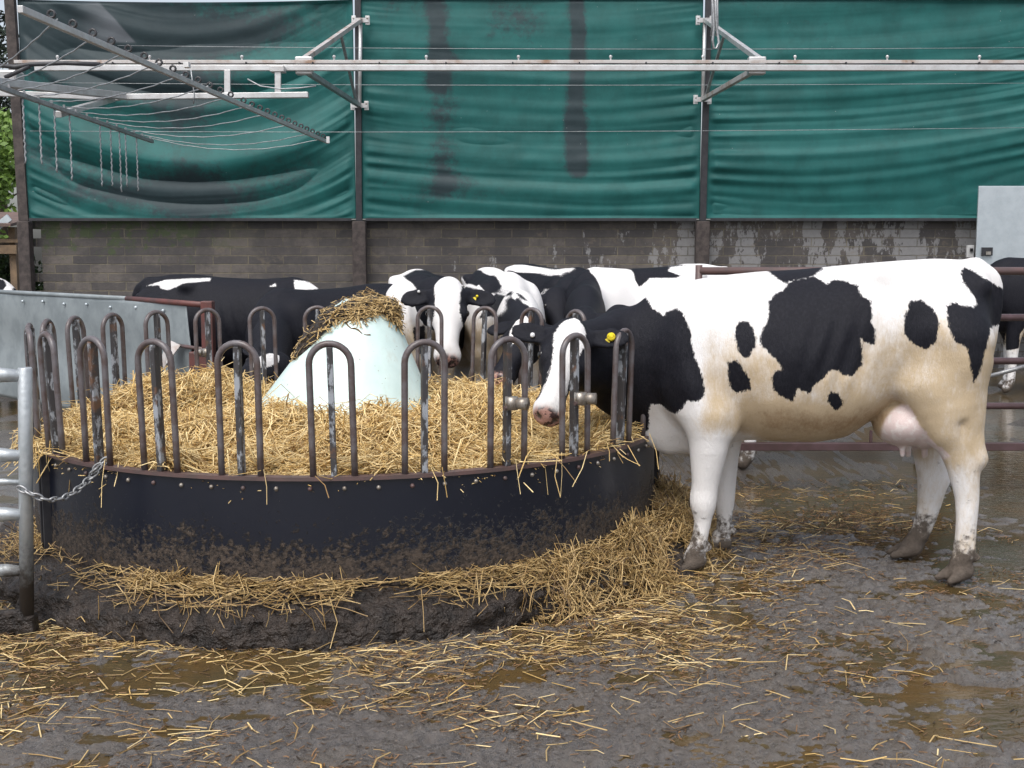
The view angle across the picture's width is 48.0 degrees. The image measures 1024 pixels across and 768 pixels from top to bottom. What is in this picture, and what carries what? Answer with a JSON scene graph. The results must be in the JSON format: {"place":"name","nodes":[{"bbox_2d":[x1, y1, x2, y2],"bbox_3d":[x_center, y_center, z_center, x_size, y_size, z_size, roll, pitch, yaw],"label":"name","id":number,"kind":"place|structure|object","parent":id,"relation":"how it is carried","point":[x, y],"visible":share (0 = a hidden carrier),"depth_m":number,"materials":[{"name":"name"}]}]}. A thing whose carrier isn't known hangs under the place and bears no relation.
{"place":"outdoors","nodes":[
{"label":"outdoors","id":0,"kind":"place"},
{"bbox_2d":[0,212,19,290],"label":"open shed","id":1,"kind":"structure","parent":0,"point":[8,219],"depth_m":16.03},
{"bbox_2d":[0,513,684,648],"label":"ledge straw","id":2,"kind":"object","parent":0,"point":[504,570],"visible":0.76,"depth_m":4.54,"materials":[{"name":"yellow plant"}]},
{"bbox_2d":[0,0,709,272],"label":"sky","id":3,"kind":"structure","parent":0,"point":[36,232],"materials":[{"name":"white"}]},
{"bbox_2d":[0,284,1023,767],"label":"ground","id":4,"kind":"structure","parent":0,"point":[344,740],"depth_m":3.81,"materials":[{"name":"grey concrete"}]},
{"bbox_2d":[0,10,13,254],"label":"conifer tree","id":5,"kind":"object","parent":4,"relation":"on","point":[6,103],"visible":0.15,"depth_m":29.36,"materials":[{"name":"green plant"}]},
{"bbox_2d":[0,278,15,289],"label":"dairy cow","id":6,"kind":"object","parent":4,"relation":"on","point":[5,285],"visible":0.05,"depth_m":12.61},
{"bbox_2d":[0,107,16,244],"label":"broadleaf tree","id":7,"kind":"object","parent":4,"relation":"on","point":[7,176],"visible":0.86,"depth_m":20.06,"materials":[{"name":"green plant"}]},
{"bbox_2d":[0,367,38,634],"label":"galvanised gate","id":8,"kind":"structure","parent":4,"relation":"on","point":[23,619],"depth_m":4.44,"materials":[{"name":"silver metal"}]},
{"bbox_2d":[4,0,35,290],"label":"support post","id":9,"kind":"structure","parent":4,"relation":"on","point":[26,253],"depth_m":14.44,"materials":[{"name":"grey metal"}]},
{"bbox_2d":[17,0,355,220],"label":"windbreak sheet","id":10,"kind":"object","parent":9,"relation":"attached to","point":[312,181],"visible":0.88,"depth_m":14.38,"materials":[{"name":"green fabric"}]},
{"bbox_2d":[0,254,43,290],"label":"shrub","id":11,"kind":"object","parent":4,"relation":"on","point":[5,267],"visible":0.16,"depth_m":17.27,"materials":[{"name":"green plant"}]},
{"bbox_2d":[0,290,215,409],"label":"sheeted gate","id":12,"kind":"structure","parent":4,"relation":"on","point":[19,310],"depth_m":9.58,"materials":[{"name":"metal"}]},
{"bbox_2d":[132,274,317,369],"bbox_3d":[-2.098,-0.251,9.517,2.119,1.308,0.740,0,6,4],"label":"dairy cow","id":13,"kind":"object","parent":4,"relation":"on","point":[235,300],"visible":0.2,"depth_m":9.28},
{"bbox_2d":[232,283,392,384],"bbox_3d":[-1.455,-0.087,8.351,0.989,1.249,2.362,3,7,26],"label":"dairy cow","id":14,"kind":"object","parent":4,"relation":"on","point":[288,307],"visible":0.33,"depth_m":8.18},
{"bbox_2d":[0,299,663,650],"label":"ring feeder","id":15,"kind":"object","parent":4,"relation":"on","point":[381,527],"visible":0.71,"depth_m":4.59,"materials":[{"name":"black metal"}]},
{"bbox_2d":[16,456,106,502],"bbox_3d":[-1.755,0.386,4.557,0.090,0.145,0.399,5,8,36],"label":"chain","id":16,"kind":"object","parent":15,"relation":"hanging from","point":[96,470],"visible":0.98,"depth_m":4.59,"materials":[{"name":"grey metal"}]},
{"bbox_2d":[1,418,658,507],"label":"straw tufts","id":17,"kind":"object","parent":15,"relation":"on","point":[38,444],"visible":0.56,"depth_m":4.89,"materials":[{"name":"beige plant"}]},
{"bbox_2d":[40,358,648,503],"bbox_3d":[-0.832,0.155,5.996,3.197,0.527,3.162,0,6,0],"label":"straw bed","id":18,"kind":"object","parent":15,"relation":"in","point":[285,439],"visible":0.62,"depth_m":5.14,"materials":[{"name":"beige plant"}]},
{"bbox_2d":[289,287,405,361],"bbox_3d":[-0.844,-0.311,5.963,0.600,0.392,0.486,0,6,0],"label":"straw clump","id":19,"kind":"object","parent":15,"relation":"on","point":[363,305],"visible":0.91,"depth_m":5.80,"materials":[{"name":"beige plant"}]},
{"bbox_2d":[352,0,366,285],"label":"support post","id":20,"kind":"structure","parent":4,"relation":"on","point":[359,241],"depth_m":14.48,"materials":[{"name":"weathered steel"}]},
{"bbox_2d":[295,16,369,109],"bbox_3d":[-1.886,-3.712,12.445,0.272,1.244,3.605,0,6,0],"label":"rail bracket","id":21,"kind":"object","parent":20,"relation":"attached to","point":[322,46],"visible":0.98,"depth_m":13.04,"materials":[{"name":"metal"}]},
{"bbox_2d":[14,55,1023,70],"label":"overhead rail","id":22,"kind":"object","parent":21,"relation":"attached to","point":[588,65],"visible":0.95,"depth_m":10.69,"materials":[{"name":"metal"}]},
{"bbox_2d":[0,5,329,191],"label":"backing gate","id":23,"kind":"structure","parent":22,"relation":"hanging from","point":[12,82],"depth_m":9.47,"materials":[{"name":"metal"}]},
{"bbox_2d":[41,82,1007,84],"bbox_3d":[0.268,-3.692,14.146,12.392,0.038,0.006,0,6,0],"label":"fence wire","id":24,"kind":"object","parent":20,"relation":"attached to","point":[336,84],"visible":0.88,"depth_m":14.14,"materials":[{"name":"grey metal"}]},
{"bbox_2d":[361,0,702,220],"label":"windbreak sheet","id":25,"kind":"object","parent":20,"relation":"attached to","point":[451,146],"visible":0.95,"depth_m":14.40,"materials":[{"name":"green fabric"}]},
{"bbox_2d":[77,127,1023,131],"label":"fence wire","id":26,"kind":"object","parent":20,"relation":"attached to","point":[592,131],"visible":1,"depth_m":14.21,"materials":[{"name":"grey metal"}]},
{"bbox_2d":[117,45,1023,48],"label":"fence wire","id":27,"kind":"object","parent":20,"relation":"attached to","point":[496,48],"visible":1,"depth_m":14.10,"materials":[{"name":"grey metal"}]},
{"bbox_2d":[386,269,496,384],"bbox_3d":[-0.679,-0.208,8.951,0.810,1.350,2.399,-1,7,-10],"label":"dairy cow","id":28,"kind":"object","parent":4,"relation":"on","point":[414,291],"visible":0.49,"depth_m":7.98},
{"bbox_2d":[454,267,553,389],"bbox_3d":[-0.016,-0.188,8.709,0.767,1.363,3.110,-1,7,-10],"label":"dairy cow","id":29,"kind":"object","parent":4,"relation":"on","point":[515,295],"visible":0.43,"depth_m":8.63},
{"bbox_2d":[0,479,1023,767],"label":"trodden straw","id":30,"kind":"object","parent":4,"relation":"on","point":[500,654],"visible":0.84,"depth_m":4.27,"materials":[{"name":"yellow plant"}]},
{"bbox_2d":[0,479,1023,767],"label":"fresh straw litter","id":31,"kind":"object","parent":4,"relation":"on","point":[134,643],"visible":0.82,"depth_m":4.23,"materials":[{"name":"yellow plant"}]},
{"bbox_2d":[32,220,1023,368],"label":"block wall","id":32,"kind":"structure","parent":4,"relation":"on","point":[119,258],"depth_m":14.70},
{"bbox_2d":[966,245,973,257],"bbox_3d":[5.848,-1.691,14.673,0.090,0.160,0.070,0,6,0],"label":"switch box","id":33,"kind":"object","parent":32,"relation":"attached to","point":[969,251],"visible":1,"depth_m":14.66,"materials":[{"name":"white plastic"}]},
{"bbox_2d":[503,263,585,390],"bbox_3d":[0.352,-0.387,10.370,0.946,1.380,2.408,-2,7,-13],"label":"dairy cow","id":34,"kind":"object","parent":4,"relation":"on","point":[552,284],"visible":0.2,"depth_m":10.07},
{"bbox_2d":[512,464,739,628],"bbox_3d":[0.665,0.689,5.797,1.336,0.508,3.664,1,7,10],"label":"straw heap","id":35,"kind":"object","parent":4,"relation":"on","point":[672,500],"visible":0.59,"depth_m":5.09,"materials":[{"name":"yellow plant"}]},
{"bbox_2d":[564,264,726,320],"bbox_3d":[0.916,-0.279,9.376,1.112,1.388,2.618,5,8,40],"label":"dairy cow","id":36,"kind":"object","parent":4,"relation":"on","point":[592,292],"visible":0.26,"depth_m":9.33},
{"bbox_2d":[604,304,755,468],"bbox_3d":[1.795,-0.083,7.960,2.688,1.321,0.741,-1,6,-6],"label":"dairy cow","id":37,"kind":"object","parent":4,"relation":"on","point":[746,459],"visible":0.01,"depth_m":7.85},
{"bbox_2d":[694,0,710,263],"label":"wall post","id":38,"kind":"object","parent":4,"relation":"on","point":[702,239],"depth_m":14.45,"materials":[{"name":"grey metal"}]},
{"bbox_2d":[693,16,765,103],"bbox_3d":[2.348,-3.712,12.445,0.238,1.244,3.608,0,6,1],"label":"rail bracket","id":39,"kind":"object","parent":38,"relation":"attached to","point":[707,96],"visible":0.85,"depth_m":12.90,"materials":[{"name":"metal"}]},
{"bbox_2d":[710,0,719,48],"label":"hanging cable","id":40,"kind":"object","parent":39,"relation":"hanging from","point":[714,16],"visible":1,"depth_m":12.25,"materials":[{"name":"grey metal"}]},
{"bbox_2d":[706,0,1023,220],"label":"windbreak sheet","id":41,"kind":"object","parent":38,"relation":"attached to","point":[810,161],"visible":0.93,"depth_m":14.39,"materials":[{"name":"green fabric"}]},
{"bbox_2d":[511,258,1002,584],"bbox_3d":[1.120,0.147,5.368,2.263,1.467,0.829,0,6,-2],"label":"dairy cow","id":42,"kind":"object","parent":4,"relation":"on","point":[899,355],"visible":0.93,"depth_m":5.11},
{"bbox_2d":[695,265,1023,450],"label":"tubular gate","id":43,"kind":"structure","parent":4,"relation":"on","point":[700,271],"depth_m":7.12,"materials":[{"name":"metal"}]},
{"bbox_2d":[975,186,1023,264],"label":"metal panel","id":44,"kind":"object","parent":4,"relation":"on","point":[1000,224],"visible":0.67,"depth_m":14.15,"materials":[{"name":"metal"}]},
{"bbox_2d":[990,257,1023,392],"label":"dairy cow","id":45,"kind":"object","parent":4,"relation":"on","point":[1012,333],"visible":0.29,"depth_m":12.04},
{"bbox_2d":[0,371,1023,767],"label":"water","id":46,"kind":"structure","parent":0,"point":[1002,475],"depth_m":4.32,"materials":[{"name":"brown liquid"}]}
]}

